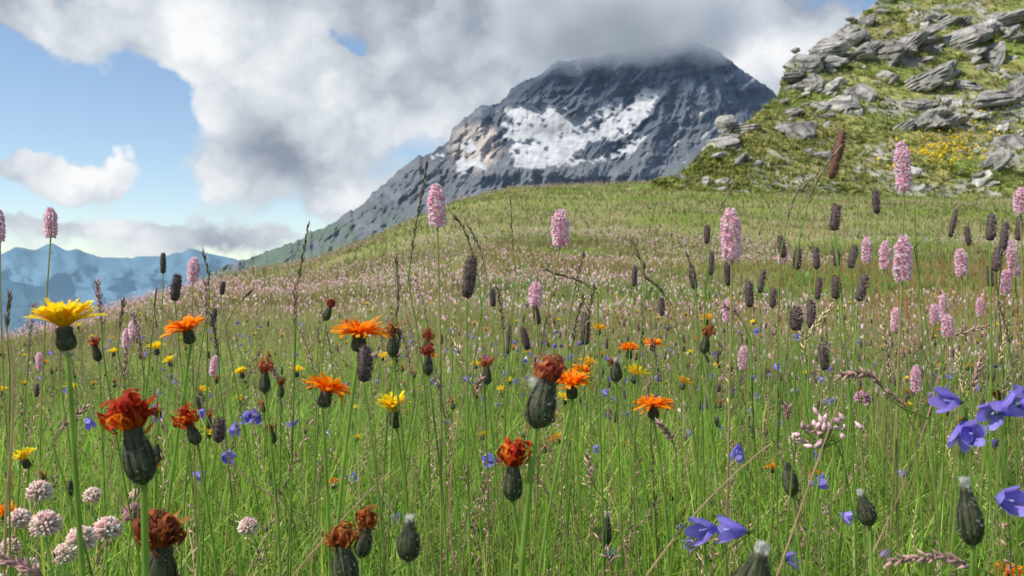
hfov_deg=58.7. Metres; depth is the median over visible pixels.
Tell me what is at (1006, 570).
orange hawkbit
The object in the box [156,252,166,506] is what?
alpine timothy grass
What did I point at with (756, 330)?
bluebell flower
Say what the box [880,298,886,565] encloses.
meadow grass panicle
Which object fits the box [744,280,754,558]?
alpine timothy grass
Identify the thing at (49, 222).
pink bistort
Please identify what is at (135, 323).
meadow grass panicle
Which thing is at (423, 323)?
grass meadow
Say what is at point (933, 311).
pink bistort
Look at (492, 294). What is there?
alpine timothy grass
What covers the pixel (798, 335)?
bluebell flower
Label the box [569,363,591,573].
orange hawkbit
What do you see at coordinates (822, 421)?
pink catchfly
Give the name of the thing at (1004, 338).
meadow grass panicle
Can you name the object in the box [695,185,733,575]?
sedge seed head
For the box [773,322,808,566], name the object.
meadow grass panicle
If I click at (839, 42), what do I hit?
rock outcrop
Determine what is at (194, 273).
pink bistort
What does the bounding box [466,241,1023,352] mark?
sorrel patch
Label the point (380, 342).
meadow grass panicle
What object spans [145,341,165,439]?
yellow hawkbit
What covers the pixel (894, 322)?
pink bistort
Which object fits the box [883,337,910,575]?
meadow grass panicle
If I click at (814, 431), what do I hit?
meadow grass panicle
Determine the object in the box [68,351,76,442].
meadow grass panicle
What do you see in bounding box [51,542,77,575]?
white clover
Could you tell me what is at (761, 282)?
alpine timothy grass
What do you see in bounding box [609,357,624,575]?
hawkbit bud
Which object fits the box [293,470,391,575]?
dry grass stalk
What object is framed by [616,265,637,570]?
alpine timothy grass
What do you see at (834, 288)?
alpine timothy grass
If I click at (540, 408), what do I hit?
wilted hawkbit
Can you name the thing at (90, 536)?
white clover
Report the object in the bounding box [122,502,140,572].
pink clover
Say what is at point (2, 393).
yellow hawkbit
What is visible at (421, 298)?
meadow grass panicle
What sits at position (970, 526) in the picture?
hawkbit bud
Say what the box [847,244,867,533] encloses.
alpine timothy grass
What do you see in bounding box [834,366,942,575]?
meadow grass panicle
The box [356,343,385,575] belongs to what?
alpine timothy grass
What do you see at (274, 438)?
wilted hawkbit
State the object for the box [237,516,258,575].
white clover
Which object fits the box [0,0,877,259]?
sky
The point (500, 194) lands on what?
grass crest
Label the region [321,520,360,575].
wilted hawkbit
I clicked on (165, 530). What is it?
wilted hawkbit
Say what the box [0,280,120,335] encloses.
distant hills
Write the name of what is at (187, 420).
wilted hawkbit
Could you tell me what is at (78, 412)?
meadow grass panicle
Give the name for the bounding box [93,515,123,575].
white clover
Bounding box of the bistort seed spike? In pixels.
[827,129,868,575]
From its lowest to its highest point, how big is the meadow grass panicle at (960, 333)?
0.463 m
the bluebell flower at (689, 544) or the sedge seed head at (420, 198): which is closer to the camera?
the sedge seed head at (420, 198)
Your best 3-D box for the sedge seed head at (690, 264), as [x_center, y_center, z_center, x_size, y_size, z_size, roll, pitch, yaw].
[0.181,0.228,0.901,0.022,0.537,0.006,0,0,0]
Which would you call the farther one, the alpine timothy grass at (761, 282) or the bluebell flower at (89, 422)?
the bluebell flower at (89, 422)
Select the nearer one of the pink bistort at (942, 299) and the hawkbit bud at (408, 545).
the hawkbit bud at (408, 545)
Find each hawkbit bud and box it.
[65,479,74,569]
[153,442,161,508]
[395,512,422,575]
[595,511,611,575]
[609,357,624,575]
[733,539,772,575]
[782,461,802,575]
[856,488,876,575]
[953,476,985,575]
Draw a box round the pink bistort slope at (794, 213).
[202,179,1023,286]
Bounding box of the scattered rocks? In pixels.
[670,0,1023,194]
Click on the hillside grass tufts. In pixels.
(669, 182)
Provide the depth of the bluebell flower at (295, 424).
1.53 m
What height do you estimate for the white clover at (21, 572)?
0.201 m
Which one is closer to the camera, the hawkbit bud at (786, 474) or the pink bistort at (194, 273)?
the hawkbit bud at (786, 474)
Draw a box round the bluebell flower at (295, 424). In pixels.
[286,416,331,524]
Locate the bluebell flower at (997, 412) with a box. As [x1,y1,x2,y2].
[975,388,1023,575]
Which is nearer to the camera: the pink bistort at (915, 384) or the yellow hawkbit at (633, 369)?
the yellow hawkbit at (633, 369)
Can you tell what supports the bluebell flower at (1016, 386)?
on the meadow ground at (631, 217)
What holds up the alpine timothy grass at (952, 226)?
on the meadow ground at (631, 217)
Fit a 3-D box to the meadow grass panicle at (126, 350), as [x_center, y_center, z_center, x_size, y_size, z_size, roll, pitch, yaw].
[-0.369,0.277,0.915,0.049,0.444,0.008,0,0,12]
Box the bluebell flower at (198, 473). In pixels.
[175,471,204,557]
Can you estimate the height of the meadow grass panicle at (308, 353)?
0.446 m
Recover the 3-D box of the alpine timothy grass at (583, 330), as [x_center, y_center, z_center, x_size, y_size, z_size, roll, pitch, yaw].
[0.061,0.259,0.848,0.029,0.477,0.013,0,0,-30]
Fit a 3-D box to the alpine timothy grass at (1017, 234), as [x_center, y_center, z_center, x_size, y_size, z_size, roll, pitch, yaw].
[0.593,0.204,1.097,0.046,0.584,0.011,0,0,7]
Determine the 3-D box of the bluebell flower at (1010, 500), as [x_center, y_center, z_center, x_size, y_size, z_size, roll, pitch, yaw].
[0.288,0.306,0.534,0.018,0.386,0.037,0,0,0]
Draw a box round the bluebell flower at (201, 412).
[193,406,205,471]
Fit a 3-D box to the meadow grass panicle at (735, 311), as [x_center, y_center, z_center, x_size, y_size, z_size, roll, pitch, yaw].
[0.232,0.256,0.901,0.057,0.483,0.015,0,0,7]
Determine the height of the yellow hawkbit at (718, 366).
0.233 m
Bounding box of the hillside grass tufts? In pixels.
[651,0,1023,199]
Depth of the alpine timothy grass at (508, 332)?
1.27 m
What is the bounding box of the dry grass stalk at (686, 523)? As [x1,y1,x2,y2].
[646,444,770,575]
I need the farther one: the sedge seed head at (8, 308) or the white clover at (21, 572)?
the white clover at (21, 572)
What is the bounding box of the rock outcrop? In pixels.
[711,9,1023,170]
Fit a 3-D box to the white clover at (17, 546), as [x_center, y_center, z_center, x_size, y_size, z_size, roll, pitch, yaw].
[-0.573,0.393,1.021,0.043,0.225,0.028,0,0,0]
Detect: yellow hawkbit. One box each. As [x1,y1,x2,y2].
[0,386,7,444]
[12,447,36,575]
[22,297,107,575]
[75,323,84,386]
[107,347,120,404]
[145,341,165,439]
[162,356,174,481]
[196,385,210,411]
[231,366,247,513]
[290,365,304,535]
[376,391,415,575]
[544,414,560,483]
[551,432,564,461]
[558,392,566,459]
[578,356,600,546]
[592,323,605,501]
[624,363,649,575]
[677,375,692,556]
[684,313,712,495]
[713,361,724,394]
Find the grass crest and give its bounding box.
[117,180,1023,307]
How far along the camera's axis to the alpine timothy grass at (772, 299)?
1.28 m
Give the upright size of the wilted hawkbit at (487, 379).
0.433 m
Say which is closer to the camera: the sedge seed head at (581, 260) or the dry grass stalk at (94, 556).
the dry grass stalk at (94, 556)
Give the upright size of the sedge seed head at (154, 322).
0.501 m
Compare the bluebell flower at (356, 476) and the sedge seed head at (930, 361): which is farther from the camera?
the bluebell flower at (356, 476)
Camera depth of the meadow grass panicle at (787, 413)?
0.70 m
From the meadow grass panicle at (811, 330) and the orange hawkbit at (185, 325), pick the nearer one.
the orange hawkbit at (185, 325)
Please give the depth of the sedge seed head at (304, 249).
0.90 m
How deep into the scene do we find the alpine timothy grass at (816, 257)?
1.09 m
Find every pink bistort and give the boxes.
[0,209,19,554]
[5,352,42,484]
[38,206,57,561]
[96,320,140,557]
[121,328,131,524]
[186,256,200,565]
[206,355,217,486]
[426,183,446,575]
[510,208,570,575]
[527,281,542,575]
[719,207,743,575]
[722,297,732,515]
[737,345,756,527]
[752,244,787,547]
[860,236,872,546]
[878,240,891,573]
[886,307,901,542]
[888,139,912,574]
[891,235,914,575]
[902,365,921,541]
[912,303,938,505]
[936,313,955,575]
[938,293,963,555]
[943,248,968,575]
[976,297,985,473]
[996,269,1012,544]
[1006,239,1023,387]
[1013,187,1023,347]
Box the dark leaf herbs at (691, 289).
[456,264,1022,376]
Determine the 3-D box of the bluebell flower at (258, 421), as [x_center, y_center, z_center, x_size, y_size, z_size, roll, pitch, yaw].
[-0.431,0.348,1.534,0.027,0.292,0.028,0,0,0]
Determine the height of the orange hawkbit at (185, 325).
0.479 m
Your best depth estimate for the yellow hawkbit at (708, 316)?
1.68 m
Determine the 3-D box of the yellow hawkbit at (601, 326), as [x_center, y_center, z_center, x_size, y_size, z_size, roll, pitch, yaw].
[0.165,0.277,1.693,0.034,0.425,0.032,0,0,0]
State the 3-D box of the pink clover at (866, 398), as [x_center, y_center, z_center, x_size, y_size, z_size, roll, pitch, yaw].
[0.524,0.325,1.390,0.051,0.337,0.025,0,0,-18]
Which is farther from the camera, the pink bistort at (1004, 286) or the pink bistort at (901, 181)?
the pink bistort at (1004, 286)
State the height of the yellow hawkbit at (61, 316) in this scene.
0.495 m
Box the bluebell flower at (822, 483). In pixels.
[803,473,828,575]
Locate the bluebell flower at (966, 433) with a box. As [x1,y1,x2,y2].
[928,387,988,575]
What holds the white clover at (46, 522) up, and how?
on the meadow ground at (631, 217)
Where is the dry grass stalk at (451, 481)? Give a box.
[449,366,470,575]
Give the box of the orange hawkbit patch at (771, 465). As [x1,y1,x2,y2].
[32,321,966,557]
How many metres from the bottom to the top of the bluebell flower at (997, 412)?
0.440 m
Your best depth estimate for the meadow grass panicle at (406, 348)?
0.79 m
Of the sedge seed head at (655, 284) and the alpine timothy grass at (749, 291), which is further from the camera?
the alpine timothy grass at (749, 291)
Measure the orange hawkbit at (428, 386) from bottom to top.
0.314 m
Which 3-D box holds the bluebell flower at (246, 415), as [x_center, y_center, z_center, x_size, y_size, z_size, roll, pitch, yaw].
[-0.379,0.334,1.283,0.036,0.325,0.044,0,0,0]
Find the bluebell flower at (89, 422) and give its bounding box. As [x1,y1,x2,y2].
[51,413,95,546]
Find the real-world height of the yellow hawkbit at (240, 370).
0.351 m
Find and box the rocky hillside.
[627,0,1023,198]
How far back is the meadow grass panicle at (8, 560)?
0.50 m
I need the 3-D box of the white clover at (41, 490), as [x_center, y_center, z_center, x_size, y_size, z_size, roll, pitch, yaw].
[-0.443,0.341,0.856,0.025,0.322,0.033,0,0,0]
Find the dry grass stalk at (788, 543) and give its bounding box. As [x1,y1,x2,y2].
[776,392,842,575]
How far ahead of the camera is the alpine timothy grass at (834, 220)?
0.85 m
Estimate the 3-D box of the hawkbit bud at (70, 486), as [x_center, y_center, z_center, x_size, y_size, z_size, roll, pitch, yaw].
[-0.631,0.388,1.309,0.024,0.229,0.016,0,0,0]
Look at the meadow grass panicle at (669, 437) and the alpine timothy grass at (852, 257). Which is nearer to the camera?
the meadow grass panicle at (669, 437)
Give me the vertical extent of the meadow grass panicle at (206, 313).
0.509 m
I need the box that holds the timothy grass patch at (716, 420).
[522,287,1023,533]
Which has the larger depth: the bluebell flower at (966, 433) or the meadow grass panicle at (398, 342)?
the meadow grass panicle at (398, 342)
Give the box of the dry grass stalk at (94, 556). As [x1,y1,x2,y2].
[77,494,139,575]
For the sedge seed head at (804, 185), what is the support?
on the meadow ground at (631, 217)
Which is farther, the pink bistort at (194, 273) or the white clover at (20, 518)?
the pink bistort at (194, 273)
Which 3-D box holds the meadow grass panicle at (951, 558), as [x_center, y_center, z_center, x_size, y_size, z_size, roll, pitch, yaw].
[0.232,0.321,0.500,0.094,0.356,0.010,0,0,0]
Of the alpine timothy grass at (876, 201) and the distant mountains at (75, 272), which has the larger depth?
the distant mountains at (75, 272)
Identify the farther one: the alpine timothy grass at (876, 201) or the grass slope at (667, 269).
the grass slope at (667, 269)
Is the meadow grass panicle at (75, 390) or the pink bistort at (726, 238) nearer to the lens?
the pink bistort at (726, 238)
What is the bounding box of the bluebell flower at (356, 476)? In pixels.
[348,472,362,497]
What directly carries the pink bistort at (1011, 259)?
on the meadow ground at (631, 217)
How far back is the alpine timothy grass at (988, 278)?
1.09 m
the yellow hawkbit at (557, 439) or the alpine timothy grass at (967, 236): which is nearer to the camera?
the alpine timothy grass at (967, 236)
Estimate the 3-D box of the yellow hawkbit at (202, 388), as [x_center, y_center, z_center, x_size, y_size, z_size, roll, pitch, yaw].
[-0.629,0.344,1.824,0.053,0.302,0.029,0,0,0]
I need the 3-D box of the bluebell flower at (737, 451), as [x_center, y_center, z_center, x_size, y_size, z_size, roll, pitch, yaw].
[0.247,0.326,0.959,0.042,0.342,0.019,0,0,-17]
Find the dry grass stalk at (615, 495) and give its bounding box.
[607,405,629,575]
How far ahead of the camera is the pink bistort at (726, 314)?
1.39 m
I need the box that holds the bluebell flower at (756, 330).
[754,327,760,416]
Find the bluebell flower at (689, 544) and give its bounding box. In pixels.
[681,538,701,575]
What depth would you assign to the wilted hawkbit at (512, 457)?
0.56 m
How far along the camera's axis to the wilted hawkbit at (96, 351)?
0.97 m
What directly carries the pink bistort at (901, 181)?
on the meadow ground at (631, 217)
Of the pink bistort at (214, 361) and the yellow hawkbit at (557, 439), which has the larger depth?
the yellow hawkbit at (557, 439)
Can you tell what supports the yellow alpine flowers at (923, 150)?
on the rocky hillside
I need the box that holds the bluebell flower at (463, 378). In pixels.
[453,374,474,510]
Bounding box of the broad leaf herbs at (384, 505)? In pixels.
[0,349,1023,575]
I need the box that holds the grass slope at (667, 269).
[0,234,1023,368]
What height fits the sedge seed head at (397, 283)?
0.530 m
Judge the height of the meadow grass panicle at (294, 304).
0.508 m
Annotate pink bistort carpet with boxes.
[0,225,1023,409]
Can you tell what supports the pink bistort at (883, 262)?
on the meadow ground at (631, 217)
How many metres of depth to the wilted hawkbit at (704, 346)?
0.88 m
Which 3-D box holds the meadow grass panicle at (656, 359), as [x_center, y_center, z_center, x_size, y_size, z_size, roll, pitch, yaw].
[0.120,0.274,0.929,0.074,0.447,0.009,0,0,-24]
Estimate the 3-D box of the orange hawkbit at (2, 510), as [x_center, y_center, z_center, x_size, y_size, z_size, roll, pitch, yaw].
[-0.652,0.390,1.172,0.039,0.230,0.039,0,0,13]
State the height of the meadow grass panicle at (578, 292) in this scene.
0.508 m
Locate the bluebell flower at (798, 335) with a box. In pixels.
[793,334,800,424]
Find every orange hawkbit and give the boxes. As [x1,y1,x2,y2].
[0,501,16,574]
[160,313,206,512]
[301,372,356,575]
[330,315,391,557]
[427,354,438,440]
[538,369,592,575]
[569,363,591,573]
[617,341,640,534]
[632,394,675,575]
[640,337,664,544]
[990,561,1022,575]
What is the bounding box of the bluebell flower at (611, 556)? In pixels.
[607,546,617,561]
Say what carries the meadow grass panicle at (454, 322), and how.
on the meadow ground at (631, 217)
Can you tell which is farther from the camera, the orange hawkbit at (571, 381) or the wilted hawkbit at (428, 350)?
the wilted hawkbit at (428, 350)
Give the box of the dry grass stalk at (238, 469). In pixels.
[195,385,278,572]
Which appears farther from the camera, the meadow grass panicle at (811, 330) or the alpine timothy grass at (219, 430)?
the meadow grass panicle at (811, 330)
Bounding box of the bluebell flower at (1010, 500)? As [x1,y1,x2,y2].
[989,486,1023,574]
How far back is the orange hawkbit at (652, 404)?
0.81 m
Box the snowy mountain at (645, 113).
[182,38,776,288]
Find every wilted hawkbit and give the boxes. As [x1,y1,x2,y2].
[86,334,107,575]
[96,389,159,575]
[132,505,189,575]
[171,403,218,575]
[175,409,213,544]
[257,354,281,575]
[266,421,287,554]
[272,376,286,571]
[309,297,337,572]
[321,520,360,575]
[354,504,382,575]
[383,320,410,575]
[391,327,434,575]
[419,338,448,575]
[479,354,503,575]
[496,436,530,575]
[518,353,567,575]
[608,354,662,575]
[699,322,723,575]
[992,389,1003,574]
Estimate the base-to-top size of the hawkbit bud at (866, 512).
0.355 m
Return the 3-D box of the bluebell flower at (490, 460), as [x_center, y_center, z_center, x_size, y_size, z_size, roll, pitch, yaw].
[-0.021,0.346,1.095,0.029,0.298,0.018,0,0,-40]
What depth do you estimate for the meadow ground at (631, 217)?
28.57 m
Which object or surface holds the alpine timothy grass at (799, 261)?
on the meadow ground at (631, 217)
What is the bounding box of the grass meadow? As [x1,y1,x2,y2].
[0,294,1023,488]
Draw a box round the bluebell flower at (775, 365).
[769,363,780,425]
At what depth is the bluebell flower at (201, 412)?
1.53 m
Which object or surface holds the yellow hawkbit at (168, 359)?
on the meadow ground at (631, 217)
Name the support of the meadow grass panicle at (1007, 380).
on the meadow ground at (631, 217)
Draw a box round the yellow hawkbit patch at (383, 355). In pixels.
[4,288,1018,531]
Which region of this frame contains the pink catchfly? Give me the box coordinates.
[792,406,862,575]
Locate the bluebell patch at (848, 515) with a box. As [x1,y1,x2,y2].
[28,321,1023,575]
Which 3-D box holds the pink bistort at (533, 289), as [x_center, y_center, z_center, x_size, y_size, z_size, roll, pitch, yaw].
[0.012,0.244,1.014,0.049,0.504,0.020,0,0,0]
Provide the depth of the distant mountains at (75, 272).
14069.54 m
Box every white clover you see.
[0,538,21,575]
[7,507,33,573]
[16,556,40,575]
[25,479,53,573]
[29,509,62,575]
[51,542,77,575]
[65,524,98,551]
[79,486,102,575]
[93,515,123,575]
[127,489,136,543]
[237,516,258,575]
[788,434,808,524]
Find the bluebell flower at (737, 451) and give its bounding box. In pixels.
[730,435,754,546]
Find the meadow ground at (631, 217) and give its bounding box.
[5,183,1023,575]
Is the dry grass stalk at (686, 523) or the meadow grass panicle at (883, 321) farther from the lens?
the meadow grass panicle at (883, 321)
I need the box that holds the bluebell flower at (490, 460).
[481,453,500,575]
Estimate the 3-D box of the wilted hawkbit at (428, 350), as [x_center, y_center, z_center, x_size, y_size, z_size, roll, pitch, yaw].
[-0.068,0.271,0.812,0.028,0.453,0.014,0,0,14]
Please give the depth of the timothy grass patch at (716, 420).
2.60 m
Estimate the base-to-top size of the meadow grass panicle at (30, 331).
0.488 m
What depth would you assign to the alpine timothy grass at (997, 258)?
1.09 m
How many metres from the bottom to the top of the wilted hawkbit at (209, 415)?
0.312 m
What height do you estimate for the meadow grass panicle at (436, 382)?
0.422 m
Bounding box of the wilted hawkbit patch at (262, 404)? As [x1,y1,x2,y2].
[0,310,1023,552]
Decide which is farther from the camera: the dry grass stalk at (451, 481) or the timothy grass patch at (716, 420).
the timothy grass patch at (716, 420)
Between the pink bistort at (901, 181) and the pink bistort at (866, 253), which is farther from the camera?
the pink bistort at (866, 253)
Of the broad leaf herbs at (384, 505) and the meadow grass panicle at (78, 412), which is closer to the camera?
the meadow grass panicle at (78, 412)
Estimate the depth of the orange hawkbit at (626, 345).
1.36 m
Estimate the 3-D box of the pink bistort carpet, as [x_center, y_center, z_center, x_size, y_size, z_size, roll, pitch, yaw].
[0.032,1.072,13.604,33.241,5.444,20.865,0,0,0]
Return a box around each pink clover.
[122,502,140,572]
[842,390,870,564]
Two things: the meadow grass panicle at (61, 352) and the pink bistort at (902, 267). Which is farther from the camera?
the meadow grass panicle at (61, 352)
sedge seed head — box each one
[5,289,12,575]
[117,296,150,556]
[125,287,157,575]
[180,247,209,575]
[225,288,270,575]
[287,220,309,575]
[379,254,399,575]
[408,160,429,575]
[449,211,490,575]
[451,220,486,575]
[502,193,515,548]
[537,267,604,575]
[565,249,585,575]
[628,234,646,575]
[639,272,706,575]
[684,248,704,573]
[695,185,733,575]
[769,144,842,570]
[776,181,809,575]
[914,169,963,521]
[914,199,959,574]
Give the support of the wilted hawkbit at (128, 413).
on the meadow ground at (631, 217)
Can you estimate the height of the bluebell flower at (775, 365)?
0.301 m
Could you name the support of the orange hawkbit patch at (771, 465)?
on the meadow ground at (631, 217)
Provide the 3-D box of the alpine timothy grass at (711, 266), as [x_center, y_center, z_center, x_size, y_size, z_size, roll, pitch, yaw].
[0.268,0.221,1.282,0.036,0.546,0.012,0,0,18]
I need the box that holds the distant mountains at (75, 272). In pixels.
[1,243,237,303]
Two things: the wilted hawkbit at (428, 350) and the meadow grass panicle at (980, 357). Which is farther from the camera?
the meadow grass panicle at (980, 357)
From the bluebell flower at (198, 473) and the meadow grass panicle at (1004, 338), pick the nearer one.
the meadow grass panicle at (1004, 338)
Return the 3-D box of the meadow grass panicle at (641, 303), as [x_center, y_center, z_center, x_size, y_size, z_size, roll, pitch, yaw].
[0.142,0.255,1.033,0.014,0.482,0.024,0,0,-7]
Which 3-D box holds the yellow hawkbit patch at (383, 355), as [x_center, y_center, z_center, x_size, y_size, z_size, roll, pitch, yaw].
[-0.004,0.364,4.722,10.287,0.724,6.550,0,0,0]
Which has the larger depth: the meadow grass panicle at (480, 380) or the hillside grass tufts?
the hillside grass tufts
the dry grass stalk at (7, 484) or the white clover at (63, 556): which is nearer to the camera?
the dry grass stalk at (7, 484)
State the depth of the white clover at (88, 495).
1.18 m
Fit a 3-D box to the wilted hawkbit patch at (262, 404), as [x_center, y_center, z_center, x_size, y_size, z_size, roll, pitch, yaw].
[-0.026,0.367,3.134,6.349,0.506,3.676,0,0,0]
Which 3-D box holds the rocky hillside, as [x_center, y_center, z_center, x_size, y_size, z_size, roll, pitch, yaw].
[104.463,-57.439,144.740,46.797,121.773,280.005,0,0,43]
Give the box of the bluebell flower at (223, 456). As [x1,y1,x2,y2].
[210,450,235,575]
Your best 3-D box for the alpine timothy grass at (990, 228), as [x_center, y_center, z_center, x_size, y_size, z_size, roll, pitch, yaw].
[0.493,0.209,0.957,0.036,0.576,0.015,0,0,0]
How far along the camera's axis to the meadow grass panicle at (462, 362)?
0.91 m
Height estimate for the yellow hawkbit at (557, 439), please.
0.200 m
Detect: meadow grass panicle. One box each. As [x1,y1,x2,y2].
[0,554,43,575]
[14,302,35,575]
[51,403,93,575]
[59,350,90,575]
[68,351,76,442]
[93,278,141,575]
[121,344,140,503]
[129,310,144,575]
[201,279,209,575]
[209,312,238,575]
[269,361,281,575]
[289,278,299,575]
[297,326,317,496]
[313,307,333,575]
[370,315,394,575]
[386,327,415,575]
[387,326,403,575]
[414,277,463,575]
[423,356,446,575]
[446,303,457,567]
[453,342,477,575]
[470,374,496,575]
[495,284,508,575]
[550,282,596,575]
[569,294,586,575]
[574,280,591,574]
[584,452,607,568]
[628,337,660,575]
[629,300,644,575]
[655,418,676,575]
[718,302,758,540]
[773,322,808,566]
[780,402,793,575]
[793,303,832,575]
[798,326,821,575]
[805,424,865,575]
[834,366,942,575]
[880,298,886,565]
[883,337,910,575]
[883,387,925,575]
[883,549,995,575]
[932,323,989,575]
[934,349,983,575]
[951,349,966,569]
[967,361,984,575]
[994,297,1017,575]
[995,320,1017,575]
[998,351,1019,574]
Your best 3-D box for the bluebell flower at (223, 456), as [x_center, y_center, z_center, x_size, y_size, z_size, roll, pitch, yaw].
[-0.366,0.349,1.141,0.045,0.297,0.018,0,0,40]
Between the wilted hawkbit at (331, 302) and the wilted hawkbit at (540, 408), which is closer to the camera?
the wilted hawkbit at (540, 408)
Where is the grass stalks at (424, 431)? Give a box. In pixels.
[0,305,1023,575]
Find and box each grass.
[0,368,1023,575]
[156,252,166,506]
[169,273,200,575]
[195,416,226,575]
[208,281,225,537]
[209,308,238,547]
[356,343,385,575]
[461,254,477,575]
[488,325,511,575]
[489,288,496,574]
[519,326,531,572]
[531,306,572,575]
[564,310,590,575]
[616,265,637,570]
[658,297,667,519]
[688,265,697,499]
[690,251,714,570]
[697,224,710,565]
[723,262,750,554]
[739,269,766,566]
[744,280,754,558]
[759,287,777,539]
[776,235,818,575]
[788,306,828,575]
[792,248,819,572]
[803,246,820,567]
[805,298,816,564]
[806,343,829,575]
[814,276,838,574]
[825,275,841,575]
[829,203,856,575]
[832,248,846,573]
[837,273,869,575]
[847,188,880,571]
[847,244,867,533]
[939,208,958,495]
[963,224,972,568]
[978,221,1009,505]
[983,214,998,575]
[986,266,994,566]
[990,215,1023,575]
[991,245,1006,557]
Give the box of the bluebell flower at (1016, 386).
[1009,384,1023,396]
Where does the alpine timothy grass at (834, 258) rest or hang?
on the meadow ground at (631, 217)
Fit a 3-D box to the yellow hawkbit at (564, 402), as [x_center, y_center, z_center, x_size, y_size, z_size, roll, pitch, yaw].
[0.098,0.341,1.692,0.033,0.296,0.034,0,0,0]
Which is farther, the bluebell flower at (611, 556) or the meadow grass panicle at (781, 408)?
the bluebell flower at (611, 556)
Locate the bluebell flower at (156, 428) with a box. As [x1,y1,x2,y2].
[152,403,163,477]
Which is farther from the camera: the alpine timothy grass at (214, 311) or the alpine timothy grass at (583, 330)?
the alpine timothy grass at (214, 311)
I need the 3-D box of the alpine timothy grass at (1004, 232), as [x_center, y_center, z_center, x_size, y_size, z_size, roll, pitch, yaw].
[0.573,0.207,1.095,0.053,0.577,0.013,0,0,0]
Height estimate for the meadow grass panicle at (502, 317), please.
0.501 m
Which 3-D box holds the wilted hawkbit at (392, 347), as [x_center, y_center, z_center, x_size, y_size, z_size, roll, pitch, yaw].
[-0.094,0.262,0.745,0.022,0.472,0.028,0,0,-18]
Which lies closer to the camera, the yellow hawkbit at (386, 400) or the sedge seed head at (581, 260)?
the yellow hawkbit at (386, 400)
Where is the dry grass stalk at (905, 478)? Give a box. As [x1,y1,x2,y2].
[868,366,940,569]
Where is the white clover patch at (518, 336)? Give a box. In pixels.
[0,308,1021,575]
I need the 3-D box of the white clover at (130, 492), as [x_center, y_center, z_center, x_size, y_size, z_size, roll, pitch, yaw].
[-0.577,0.403,1.395,0.031,0.194,0.025,0,0,30]
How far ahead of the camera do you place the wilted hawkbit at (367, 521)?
0.59 m
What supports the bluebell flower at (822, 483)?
on the meadow ground at (631, 217)
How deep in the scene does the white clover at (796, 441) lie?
1.53 m
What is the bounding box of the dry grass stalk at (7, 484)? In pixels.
[2,326,13,575]
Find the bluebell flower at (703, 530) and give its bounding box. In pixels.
[685,514,757,575]
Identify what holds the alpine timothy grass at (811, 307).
on the meadow ground at (631, 217)
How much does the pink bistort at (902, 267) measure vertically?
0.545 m
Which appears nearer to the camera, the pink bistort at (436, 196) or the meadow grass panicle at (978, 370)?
the pink bistort at (436, 196)
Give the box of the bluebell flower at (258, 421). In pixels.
[251,408,265,534]
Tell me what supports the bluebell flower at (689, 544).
on the meadow ground at (631, 217)
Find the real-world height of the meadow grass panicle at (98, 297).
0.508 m
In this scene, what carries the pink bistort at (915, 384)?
on the meadow ground at (631, 217)
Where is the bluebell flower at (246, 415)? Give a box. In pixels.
[227,411,257,565]
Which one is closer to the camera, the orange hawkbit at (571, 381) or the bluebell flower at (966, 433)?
the bluebell flower at (966, 433)
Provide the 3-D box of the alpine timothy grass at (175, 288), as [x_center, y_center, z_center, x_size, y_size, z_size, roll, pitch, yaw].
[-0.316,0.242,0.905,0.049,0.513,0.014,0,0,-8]
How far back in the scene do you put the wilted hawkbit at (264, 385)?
0.75 m
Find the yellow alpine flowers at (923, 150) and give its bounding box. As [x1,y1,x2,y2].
[868,102,1022,174]
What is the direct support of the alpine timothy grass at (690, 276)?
on the meadow ground at (631, 217)
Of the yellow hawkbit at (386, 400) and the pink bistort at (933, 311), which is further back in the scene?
the pink bistort at (933, 311)
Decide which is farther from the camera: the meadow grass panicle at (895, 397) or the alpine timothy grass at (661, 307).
the alpine timothy grass at (661, 307)
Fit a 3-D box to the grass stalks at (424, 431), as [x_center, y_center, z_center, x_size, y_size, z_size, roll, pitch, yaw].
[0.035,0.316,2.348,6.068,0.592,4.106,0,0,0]
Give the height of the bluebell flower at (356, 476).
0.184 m
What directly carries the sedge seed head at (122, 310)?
on the meadow ground at (631, 217)
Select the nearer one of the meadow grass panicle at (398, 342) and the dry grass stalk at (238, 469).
the meadow grass panicle at (398, 342)
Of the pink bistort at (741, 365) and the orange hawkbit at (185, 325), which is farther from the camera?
the pink bistort at (741, 365)
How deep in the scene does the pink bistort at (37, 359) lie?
1.85 m
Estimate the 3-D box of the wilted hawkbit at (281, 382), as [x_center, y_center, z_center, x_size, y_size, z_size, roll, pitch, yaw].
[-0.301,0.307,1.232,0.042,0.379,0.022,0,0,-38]
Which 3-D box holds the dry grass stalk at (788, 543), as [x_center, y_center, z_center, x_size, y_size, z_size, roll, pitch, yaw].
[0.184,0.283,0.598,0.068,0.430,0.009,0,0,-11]
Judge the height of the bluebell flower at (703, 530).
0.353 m
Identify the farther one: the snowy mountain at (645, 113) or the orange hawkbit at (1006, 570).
the snowy mountain at (645, 113)

